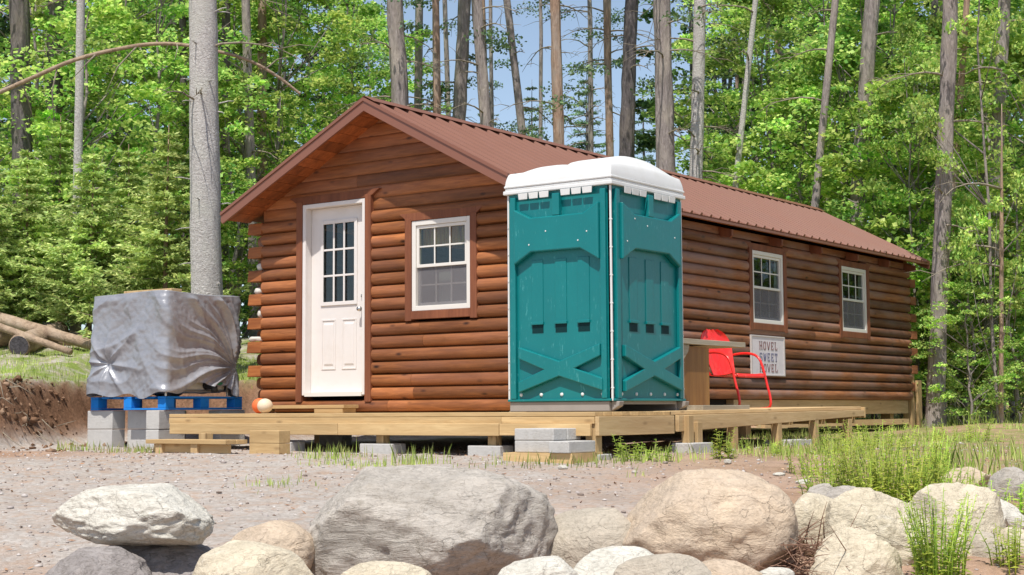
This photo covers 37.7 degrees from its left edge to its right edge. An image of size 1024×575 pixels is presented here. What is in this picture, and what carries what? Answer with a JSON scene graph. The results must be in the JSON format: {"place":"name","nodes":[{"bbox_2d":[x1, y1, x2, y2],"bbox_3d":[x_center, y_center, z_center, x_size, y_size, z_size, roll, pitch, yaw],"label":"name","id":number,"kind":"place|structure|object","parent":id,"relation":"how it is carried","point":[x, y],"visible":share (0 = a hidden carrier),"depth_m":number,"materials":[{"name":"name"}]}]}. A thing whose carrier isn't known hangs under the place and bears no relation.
{"place":"outdoors","nodes":[
{"label":"outdoors","id":0,"kind":"place"},
{"bbox_2d":[146,410,184,428],"bbox_3d":[-3.712,1.417,16.059,0.190,0.200,0.390,-3,-6,32],"label":"cinder block","id":1,"kind":"object","parent":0,"point":[157,419],"depth_m":15.91,"materials":[{"name":"grey concrete"}]},
{"bbox_2d":[91,396,241,409],"bbox_3d":[-3.845,1.293,16.712,1.160,0.145,1.170,-3,-6,33],"label":"blue pallet","id":2,"kind":"object","parent":1,"relation":"on","point":[166,403],"visible":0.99,"depth_m":16.37,"materials":[{"name":"paint"}]},
{"bbox_2d":[102,382,227,396],"bbox_3d":[-3.801,0.672,16.655,1.175,1.077,1.009,-4,-6,36],"label":"water tank","id":3,"kind":"object","parent":2,"relation":"on","point":[199,387],"visible":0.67,"depth_m":16.44,"materials":[{"name":"plastic"}]},
{"bbox_2d":[86,290,241,398],"bbox_3d":[-3.854,0.657,16.697,1.324,1.172,1.327,-4,-6,36],"label":"tarp","id":4,"kind":"object","parent":3,"relation":"on","point":[145,344],"visible":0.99,"depth_m":16.26,"materials":[{"name":"silver plastic"}]},
{"bbox_2d":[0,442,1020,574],"bbox_3d":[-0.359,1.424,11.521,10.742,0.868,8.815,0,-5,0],"label":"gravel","id":5,"kind":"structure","parent":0,"point":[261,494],"depth_m":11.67,"materials":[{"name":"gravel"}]},
{"bbox_2d":[0,0,1022,336],"label":"sky","id":6,"kind":"structure","parent":0,"point":[529,77],"materials":[{"name":"blue"}]},
{"bbox_2d":[0,331,1023,574],"bbox_3d":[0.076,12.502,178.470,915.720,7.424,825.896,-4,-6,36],"label":"ground","id":7,"kind":"structure","parent":0,"point":[75,406],"depth_m":11.85,"materials":[{"name":"soil"}]},
{"bbox_2d":[0,166,59,324],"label":"spruce tree","id":8,"kind":"object","parent":7,"relation":"on","point":[6,221],"visible":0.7,"depth_m":21.96,"materials":[{"name":"green plant"}]},
{"bbox_2d":[2,0,64,324],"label":"tall tree","id":9,"kind":"object","parent":7,"relation":"on","point":[52,7],"visible":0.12,"depth_m":26.39,"materials":[{"name":"green plant"}]},
{"bbox_2d":[9,321,67,354],"bbox_3d":[-6.591,0.706,20.913,0.317,0.556,1.458,-1,-5,4],"label":"fallen log","id":10,"kind":"object","parent":7,"relation":"on","point":[18,343],"visible":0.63,"depth_m":20.25,"materials":[{"name":"wood"}]},
{"bbox_2d":[0,148,82,322],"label":"spruce tree","id":11,"kind":"object","parent":7,"relation":"on","point":[41,220],"visible":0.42,"depth_m":22.64,"materials":[{"name":"green plant"}]},
{"bbox_2d":[0,312,90,349],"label":"fallen log","id":12,"kind":"object","parent":7,"relation":"on","point":[24,325],"visible":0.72,"depth_m":20.81,"materials":[{"name":"wood"}]},
{"bbox_2d":[0,0,105,245],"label":"leafy tree","id":13,"kind":"object","parent":7,"relation":"on","point":[47,113],"visible":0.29,"depth_m":25.29,"materials":[{"name":"green plant"}]},
{"bbox_2d":[15,118,103,313],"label":"spruce tree","id":14,"kind":"object","parent":7,"relation":"on","point":[65,156],"visible":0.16,"depth_m":24.20,"materials":[{"name":"green plant"}]},
{"bbox_2d":[9,0,112,321],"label":"tall tree","id":15,"kind":"object","parent":7,"relation":"on","point":[20,23],"visible":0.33,"depth_m":24.87,"materials":[{"name":"grey plant"}]},
{"bbox_2d":[0,375,126,452],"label":"soil clods","id":16,"kind":"object","parent":7,"relation":"on","point":[25,419],"visible":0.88,"depth_m":16.72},
{"bbox_2d":[0,1,150,195],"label":"leafy tree","id":17,"kind":"object","parent":7,"relation":"on","point":[34,12],"visible":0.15,"depth_m":27.20,"materials":[{"name":"green plant"}]},
{"bbox_2d":[32,0,133,331],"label":"tall tree","id":18,"kind":"object","parent":7,"relation":"on","point":[79,90],"visible":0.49,"depth_m":23.14,"materials":[{"name":"grey plant"}]},
{"bbox_2d":[5,152,171,334],"bbox_3d":[-6.040,-0.529,21.914,2.316,2.960,2.278,-1,-5,10],"label":"spruce tree","id":19,"kind":"object","parent":7,"relation":"on","point":[86,269],"visible":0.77,"depth_m":21.71,"materials":[{"name":"green plant"}]},
{"bbox_2d":[0,0,189,330],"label":"leafy tree","id":20,"kind":"object","parent":7,"relation":"on","point":[123,20],"visible":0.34,"depth_m":24.36,"materials":[{"name":"green plant"}]},
{"bbox_2d":[0,0,189,247],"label":"leafy tree","id":21,"kind":"object","parent":7,"relation":"on","point":[73,19],"visible":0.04,"depth_m":32.78,"materials":[{"name":"green plant"}]},
{"bbox_2d":[45,546,151,574],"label":"boulder","id":22,"kind":"object","parent":7,"relation":"on","point":[108,560],"visible":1,"depth_m":6.84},
{"bbox_2d":[54,147,180,304],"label":"spruce tree","id":23,"kind":"object","parent":7,"relation":"on","point":[123,191],"visible":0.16,"depth_m":22.74,"materials":[{"name":"green plant"}]},
{"bbox_2d":[3,0,266,229],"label":"leafy tree","id":24,"kind":"object","parent":7,"relation":"on","point":[139,15],"visible":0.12,"depth_m":28.68,"materials":[{"name":"green plant"}]},
{"bbox_2d":[0,22,300,123],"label":"bent sapling","id":25,"kind":"object","parent":7,"relation":"on","point":[51,69],"visible":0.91,"depth_m":21.29,"materials":[{"name":"brown plant"}]},
{"bbox_2d":[31,0,279,289],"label":"leafy tree","id":26,"kind":"object","parent":7,"relation":"on","point":[175,7],"visible":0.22,"depth_m":25.35,"materials":[{"name":"green plant"}]},
{"bbox_2d":[69,128,252,338],"bbox_3d":[-5.022,-0.495,21.463,2.578,3.750,2.499,2,-5,-25],"label":"spruce tree","id":27,"kind":"object","parent":7,"relation":"on","point":[145,258],"visible":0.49,"depth_m":21.30,"materials":[{"name":"green plant"}]},
{"bbox_2d":[109,544,213,574],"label":"boulder","id":28,"kind":"object","parent":7,"relation":"on","point":[173,560],"visible":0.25,"depth_m":7.20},
{"bbox_2d":[52,483,215,545],"bbox_3d":[-1.839,1.116,7.298,0.793,0.314,0.590,0,-5,0],"label":"boulder","id":29,"kind":"object","parent":28,"relation":"on","point":[164,514],"visible":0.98,"depth_m":7.10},
{"bbox_2d":[71,0,301,287],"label":"leafy tree","id":30,"kind":"object","parent":7,"relation":"on","point":[171,74],"visible":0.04,"depth_m":30.21,"materials":[{"name":"green plant"}]},
{"bbox_2d":[146,439,246,452],"bbox_3d":[-3.037,1.537,14.387,1.120,0.155,0.280,-4,-6,36],"label":"step","id":31,"kind":"object","parent":7,"relation":"on","point":[194,445],"visible":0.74,"depth_m":14.24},
{"bbox_2d":[162,0,280,336],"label":"tall tree","id":32,"kind":"object","parent":7,"relation":"on","point":[247,68],"visible":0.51,"depth_m":26.93,"materials":[{"name":"grey plant"}]},
{"bbox_2d":[98,0,351,336],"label":"leafy tree","id":33,"kind":"object","parent":7,"relation":"on","point":[236,8],"visible":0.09,"depth_m":29.01,"materials":[{"name":"green plant"}]},
{"bbox_2d":[153,72,299,331],"bbox_3d":[-5.058,-1.425,26.713,3.258,4.891,3.167,3,-6,-36],"label":"leafy tree","id":34,"kind":"object","parent":7,"relation":"on","point":[233,265],"visible":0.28,"depth_m":26.39,"materials":[{"name":"green plant"}]},
{"bbox_2d":[153,0,316,294],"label":"tall tree","id":35,"kind":"object","parent":7,"relation":"on","point":[205,219],"visible":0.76,"depth_m":20.14,"materials":[{"name":"grey plant"}]},
{"bbox_2d":[192,540,313,574],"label":"boulder","id":36,"kind":"object","parent":7,"relation":"on","point":[239,557],"visible":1,"depth_m":6.57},
{"bbox_2d":[235,0,283,181],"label":"tall tree","id":37,"kind":"object","parent":7,"relation":"on","point":[262,19],"visible":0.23,"depth_m":29.91,"materials":[{"name":"grey plant"}]},
{"bbox_2d":[157,0,380,286],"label":"leafy tree","id":38,"kind":"object","parent":7,"relation":"on","point":[271,29],"visible":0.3,"depth_m":28.25,"materials":[{"name":"green plant"}]},
{"bbox_2d":[231,520,314,568],"bbox_3d":[-1.179,1.295,7.248,0.501,0.331,0.429,0,-5,0],"label":"boulder","id":39,"kind":"object","parent":7,"relation":"on","point":[295,538],"visible":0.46,"depth_m":7.14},
{"bbox_2d":[164,0,412,321],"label":"forest tree","id":40,"kind":"object","parent":7,"relation":"on","point":[304,66],"visible":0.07,"depth_m":39.63,"materials":[{"name":"green plant"}]},
{"bbox_2d":[230,0,390,305],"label":"leafy tree","id":41,"kind":"object","parent":7,"relation":"on","point":[304,103],"visible":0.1,"depth_m":30.88,"materials":[{"name":"green plant"}]},
{"bbox_2d":[231,0,452,160],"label":"leafy tree","id":42,"kind":"object","parent":7,"relation":"on","point":[377,72],"visible":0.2,"depth_m":29.88,"materials":[{"name":"green plant"}]},
{"bbox_2d":[291,2,452,143],"bbox_3d":[-3.275,-2.490,33.405,4.342,7.901,4.090,0,-5,0],"label":"leafy tree","id":43,"kind":"object","parent":7,"relation":"on","point":[372,11],"visible":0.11,"depth_m":33.30,"materials":[{"name":"green plant"}]},
{"bbox_2d":[319,0,449,120],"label":"tall tree","id":44,"kind":"object","parent":7,"relation":"on","point":[398,58],"visible":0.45,"depth_m":26.89,"materials":[{"name":"grey plant"}]},
{"bbox_2d":[341,561,430,574],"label":"boulder","id":45,"kind":"object","parent":7,"relation":"on","point":[384,568],"visible":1,"depth_m":6.44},
{"bbox_2d":[380,0,452,113],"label":"tall tree","id":46,"kind":"object","parent":7,"relation":"on","point":[437,89],"visible":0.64,"depth_m":28.94,"materials":[{"name":"grey plant"}]},
{"bbox_2d":[307,465,557,574],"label":"boulder","id":47,"kind":"object","parent":7,"relation":"on","point":[440,520],"visible":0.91,"depth_m":7.16,"materials":[{"name":"stone"}]},
{"bbox_2d":[382,0,490,123],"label":"tall tree","id":48,"kind":"object","parent":7,"relation":"on","point":[418,74],"visible":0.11,"depth_m":30.94,"materials":[{"name":"grey plant"}]},
{"bbox_2d":[409,0,505,120],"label":"tall tree","id":49,"kind":"object","parent":7,"relation":"on","point":[462,52],"visible":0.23,"depth_m":29.91,"materials":[{"name":"grey plant"}]},
{"bbox_2d":[412,0,534,126],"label":"tall tree","id":50,"kind":"object","parent":7,"relation":"on","point":[479,42],"visible":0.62,"depth_m":28.41,"materials":[{"name":"grey plant"}]},
{"bbox_2d":[169,406,865,451],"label":"wooden deck","id":51,"kind":"structure","parent":7,"relation":"on","point":[596,426],"depth_m":13.95,"materials":[{"name":"wood"}]},
{"bbox_2d":[503,156,688,411],"bbox_3d":[0.793,-0.013,14.018,1.222,2.336,1.346,-4,-6,36],"label":"portable toilet","id":52,"kind":"object","parent":51,"relation":"on","point":[595,300],"visible":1,"depth_m":13.55,"materials":[{"name":"teal plastic"}]},
{"bbox_2d":[683,338,744,409],"bbox_3d":[1.923,0.929,15.771,0.450,0.733,1.464,-4,-6,36],"label":"side table","id":53,"kind":"object","parent":51,"relation":"on","point":[696,372],"visible":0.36,"depth_m":15.50,"materials":[{"name":"brown wood"}]},
{"bbox_2d":[700,329,771,407],"bbox_3d":[2.488,0.922,16.996,0.565,0.933,0.712,4,-6,-41],"label":"lawn chair","id":54,"kind":"object","parent":51,"relation":"on","point":[721,362],"visible":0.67,"depth_m":17.13,"materials":[{"name":"red metal"}]},
{"bbox_2d":[472,0,597,140],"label":"tall tree","id":55,"kind":"object","parent":7,"relation":"on","point":[520,117],"visible":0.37,"depth_m":29.94,"materials":[{"name":"grey plant"}]},
{"bbox_2d":[498,556,578,574],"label":"boulder","id":56,"kind":"object","parent":7,"relation":"on","point":[549,565],"visible":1,"depth_m":6.53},
{"bbox_2d":[492,0,609,144],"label":"tall tree","id":57,"kind":"object","parent":7,"relation":"on","point":[557,108],"visible":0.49,"depth_m":28.40,"materials":[{"name":"grey plant"}]},
{"bbox_2d":[503,452,602,463],"bbox_3d":[0.341,1.426,12.528,0.700,0.095,0.450,-4,-6,36],"label":"plank","id":58,"kind":"object","parent":7,"relation":"on","point":[557,456],"visible":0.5,"depth_m":12.32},
{"bbox_2d":[525,0,618,151],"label":"tall tree","id":59,"kind":"object","parent":7,"relation":"on","point":[590,142],"visible":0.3,"depth_m":36.94,"materials":[{"name":"grey plant"}]},
{"bbox_2d":[220,96,929,442],"bbox_3d":[1.614,0.202,19.770,3.948,3.673,11.002,-4,-6,36],"label":"log cabin","id":60,"kind":"object","parent":7,"relation":"on","point":[380,252],"visible":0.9,"depth_m":16.34,"materials":[{"name":"brown wood"}]},
{"bbox_2d":[311,205,361,392],"bbox_3d":[-1.868,0.124,16.058,0.813,1.991,0.125,-4,-6,36],"label":"door","id":61,"kind":"structure","parent":60,"relation":"in","point":[336,327],"depth_m":16.08,"materials":[{"name":"white paint"}]},
{"bbox_2d":[400,206,481,321],"bbox_3d":[-0.673,-0.226,15.231,1.096,1.112,0.194,-4,-6,36],"label":"window","id":62,"kind":"structure","parent":60,"relation":"in","point":[458,226],"depth_m":15.26,"materials":[{"name":"white plastic"}]},
{"bbox_2d":[746,242,787,332],"bbox_3d":[3.191,0.019,19.100,0.188,1.097,1.210,-4,-6,36],"label":"window","id":63,"kind":"structure","parent":60,"relation":"in","point":[759,320],"depth_m":19.17,"materials":[{"name":"white plastic"}]},
{"bbox_2d":[750,335,785,375],"bbox_3d":[3.232,0.864,18.919,0.024,0.505,0.940,-4,-6,36],"label":"wall sign","id":64,"kind":"object","parent":60,"relation":"attached to","point":[769,351],"visible":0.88,"depth_m":18.92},
{"bbox_2d":[835,259,870,339],"bbox_3d":[4.785,0.188,21.276,0.188,1.097,1.214,-4,-6,36],"label":"window","id":65,"kind":"structure","parent":60,"relation":"in","point":[850,330],"depth_m":21.36,"materials":[{"name":"white plastic"}]},
{"bbox_2d":[550,507,630,567],"bbox_3d":[0.425,1.391,7.703,0.619,0.530,0.569,0,-5,0],"label":"boulder","id":66,"kind":"object","parent":7,"relation":"on","point":[580,534],"visible":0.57,"depth_m":7.50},
{"bbox_2d":[560,0,654,156],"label":"tall tree","id":67,"kind":"object","parent":7,"relation":"on","point":[607,30],"visible":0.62,"depth_m":30.94,"materials":[{"name":"grey plant"}]},
{"bbox_2d":[573,546,653,574],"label":"boulder","id":68,"kind":"object","parent":7,"relation":"on","point":[606,560],"visible":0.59,"depth_m":6.67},
{"bbox_2d":[573,0,692,157],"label":"tall tree","id":69,"kind":"object","parent":7,"relation":"on","point":[627,121],"visible":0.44,"depth_m":28.90,"materials":[{"name":"grey plant"}]},
{"bbox_2d":[613,553,711,574],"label":"boulder","id":70,"kind":"object","parent":7,"relation":"on","point":[670,564],"visible":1,"depth_m":6.44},
{"bbox_2d":[621,0,743,172],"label":"tall tree","id":71,"kind":"object","parent":7,"relation":"on","point":[665,112],"visible":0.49,"depth_m":26.86,"materials":[{"name":"grey plant"}]},
{"bbox_2d":[612,0,752,183],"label":"tall tree","id":72,"kind":"object","parent":7,"relation":"on","point":[696,131],"visible":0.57,"depth_m":26.90,"materials":[{"name":"grey plant"}]},
{"bbox_2d":[622,469,799,571],"bbox_3d":[0.984,1.257,7.594,0.908,0.677,0.758,0,-5,0],"label":"boulder","id":73,"kind":"object","parent":7,"relation":"on","point":[701,515],"visible":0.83,"depth_m":7.30,"materials":[{"name":"stone"}]},
{"bbox_2d":[673,0,774,187],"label":"tall tree","id":74,"kind":"object","parent":7,"relation":"on","point":[743,113],"visible":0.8,"depth_m":27.45,"materials":[{"name":"grey plant"}]},
{"bbox_2d":[618,0,830,205],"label":"forest tree","id":75,"kind":"object","parent":7,"relation":"on","point":[648,142],"visible":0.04,"depth_m":39.18,"materials":[{"name":"green plant"}]},
{"bbox_2d":[635,0,848,210],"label":"leafy tree","id":76,"kind":"object","parent":7,"relation":"on","point":[734,11],"visible":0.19,"depth_m":31.12,"materials":[{"name":"green plant"}]},
{"bbox_2d":[654,0,857,211],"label":"leafy tree","id":77,"kind":"object","parent":7,"relation":"on","point":[706,143],"visible":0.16,"depth_m":35.22,"materials":[{"name":"green plant"}]},
{"bbox_2d":[675,0,871,208],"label":"leafy tree","id":78,"kind":"object","parent":7,"relation":"on","point":[745,28],"visible":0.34,"depth_m":29.73,"materials":[{"name":"green plant"}]},
{"bbox_2d":[757,0,838,428],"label":"tall tree","id":79,"kind":"object","parent":7,"relation":"on","point":[824,100],"visible":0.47,"depth_m":25.55,"materials":[{"name":"grey plant"}]},
{"bbox_2d":[742,502,861,574],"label":"brush pile","id":80,"kind":"object","parent":7,"relation":"on","point":[813,549],"visible":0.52,"depth_m":7.32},
{"bbox_2d":[703,69,920,360],"bbox_3d":[5.710,-0.689,28.234,4.553,7.031,4.683,2,-5,-27],"label":"leafy tree","id":81,"kind":"object","parent":7,"relation":"on","point":[739,168],"visible":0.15,"depth_m":27.65,"materials":[{"name":"green plant"}]},
{"bbox_2d":[704,0,921,235],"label":"leafy tree","id":82,"kind":"object","parent":7,"relation":"on","point":[805,21],"visible":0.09,"depth_m":33.55,"materials":[{"name":"green plant"}]},
{"bbox_2d":[794,493,831,556],"bbox_3d":[1.607,1.261,7.905,0.387,0.354,0.317,0,-5,0],"label":"boulder","id":83,"kind":"object","parent":7,"relation":"on","point":[806,505],"visible":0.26,"depth_m":7.77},
{"bbox_2d":[727,21,975,357],"bbox_3d":[6.011,-1.113,27.745,4.797,7.743,4.635,2,-5,-30],"label":"leafy tree","id":84,"kind":"object","parent":7,"relation":"on","point":[880,68],"visible":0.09,"depth_m":27.64,"materials":[{"name":"green plant"}]},
{"bbox_2d":[809,526,903,574],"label":"boulder","id":85,"kind":"object","parent":7,"relation":"on","point":[866,552],"visible":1,"depth_m":7.11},
{"bbox_2d":[802,432,947,502],"bbox_3d":[2.216,1.115,8.899,0.844,0.515,0.982,-4,-6,36],"label":"weed","id":86,"kind":"object","parent":7,"relation":"on","point":[876,479],"visible":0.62,"depth_m":8.81,"materials":[{"name":"green plant"}]},
{"bbox_2d":[821,487,932,565],"bbox_3d":[1.872,1.340,7.753,0.597,0.617,0.528,0,-5,0],"label":"boulder","id":87,"kind":"object","parent":7,"relation":"on","point":[878,515],"visible":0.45,"depth_m":7.58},
{"bbox_2d":[747,0,1014,426],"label":"leafy tree","id":88,"kind":"object","parent":7,"relation":"on","point":[813,40],"visible":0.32,"depth_m":26.67,"materials":[{"name":"green plant"}]},
{"bbox_2d":[831,0,931,427],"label":"tall tree","id":89,"kind":"object","parent":7,"relation":"on","point":[870,33],"visible":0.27,"depth_m":26.39,"materials":[{"name":"grey plant"}]},
{"bbox_2d":[768,0,1015,415],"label":"leafy tree","id":90,"kind":"object","parent":7,"relation":"on","point":[894,11],"visible":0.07,"depth_m":29.04,"materials":[{"name":"green plant"}]},
{"bbox_2d":[800,54,1023,422],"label":"leafy tree","id":91,"kind":"object","parent":7,"relation":"on","point":[854,172],"visible":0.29,"depth_m":25.30,"materials":[{"name":"green plant"}]},
{"bbox_2d":[854,18,982,393],"bbox_3d":[6.622,-1.019,24.863,2.412,7.023,2.272,-4,-6,39],"label":"leafy tree","id":92,"kind":"object","parent":7,"relation":"on","point":[910,27],"visible":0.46,"depth_m":24.74,"materials":[{"name":"green plant"}]},
{"bbox_2d":[828,7,1023,425],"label":"leafy tree","id":93,"kind":"object","parent":7,"relation":"on","point":[937,31],"visible":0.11,"depth_m":26.39,"materials":[{"name":"green plant"}]},
{"bbox_2d":[843,8,1023,421],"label":"leafy tree","id":94,"kind":"object","parent":7,"relation":"on","point":[1012,60],"visible":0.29,"depth_m":24.70,"materials":[{"name":"green plant"}]},
{"bbox_2d":[867,0,1008,427],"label":"tall tree","id":95,"kind":"object","parent":7,"relation":"on","point":[943,208],"visible":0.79,"depth_m":20.91,"materials":[{"name":"grey plant"}]},
{"bbox_2d":[897,484,988,574],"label":"weed","id":96,"kind":"object","parent":7,"relation":"on","point":[929,564],"visible":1,"depth_m":7.05,"materials":[{"name":"green plant"}]},
{"bbox_2d":[886,0,1023,394],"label":"leafy tree","id":97,"kind":"object","parent":7,"relation":"on","point":[1014,91],"visible":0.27,"depth_m":24.48,"materials":[{"name":"green plant"}]},
{"bbox_2d":[906,65,1003,422],"bbox_3d":[6.342,-1.696,20.002,1.627,7.303,2.243,4,-6,-41],"label":"tall tree","id":98,"kind":"object","parent":7,"relation":"on","point":[1000,266],"visible":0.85,"depth_m":20.48,"materials":[{"name":"brown plant"}]},
{"bbox_2d":[887,0,1023,422],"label":"tall tree","id":99,"kind":"object","parent":7,"relation":"on","point":[1004,6],"visible":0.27,"depth_m":24.42,"materials":[{"name":"grey plant"}]},
{"bbox_2d":[909,482,1005,555],"bbox_3d":[2.366,1.346,7.991,0.593,0.614,0.479,0,-5,0],"label":"boulder","id":100,"kind":"object","parent":7,"relation":"on","point":[955,493],"visible":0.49,"depth_m":7.90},
{"bbox_2d":[894,0,1023,422],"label":"leafy tree","id":101,"kind":"object","parent":7,"relation":"on","point":[1012,119],"visible":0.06,"depth_m":28.46,"materials":[{"name":"green plant"}]},
{"bbox_2d":[895,0,1023,422],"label":"leafy tree","id":102,"kind":"object","parent":7,"relation":"on","point":[989,206],"visible":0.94,"depth_m":20.68,"materials":[{"name":"green plant"}]},
{"bbox_2d":[905,15,1023,377],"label":"leafy tree","id":103,"kind":"object","parent":7,"relation":"on","point":[969,41],"visible":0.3,"depth_m":23.98,"materials":[{"name":"green plant"}]},
{"bbox_2d":[905,199,1023,423],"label":"leafy tree","id":104,"kind":"object","parent":7,"relation":"on","point":[917,276],"visible":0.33,"depth_m":23.45,"materials":[{"name":"green plant"}]},
{"bbox_2d":[908,272,1023,423],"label":"leafy tree","id":105,"kind":"object","parent":7,"relation":"on","point":[952,319],"visible":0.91,"depth_m":20.60,"materials":[{"name":"green plant"}]},
{"bbox_2d":[913,164,1023,422],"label":"leafy tree","id":106,"kind":"object","parent":7,"relation":"on","point":[1017,407],"visible":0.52,"depth_m":22.97,"materials":[{"name":"green plant"}]},
{"bbox_2d":[976,515,1023,574],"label":"weed","id":107,"kind":"object","parent":7,"relation":"on","point":[1013,557],"visible":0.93,"depth_m":7.51,"materials":[{"name":"green plant"}]},
{"bbox_2d":[987,467,1023,501],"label":"boulder","id":108,"kind":"object","parent":7,"relation":"on","point":[999,479],"visible":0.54,"depth_m":9.50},
{"bbox_2d":[0,330,1023,512],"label":"grass","id":109,"kind":"structure","parent":0,"point":[950,423],"depth_m":13.01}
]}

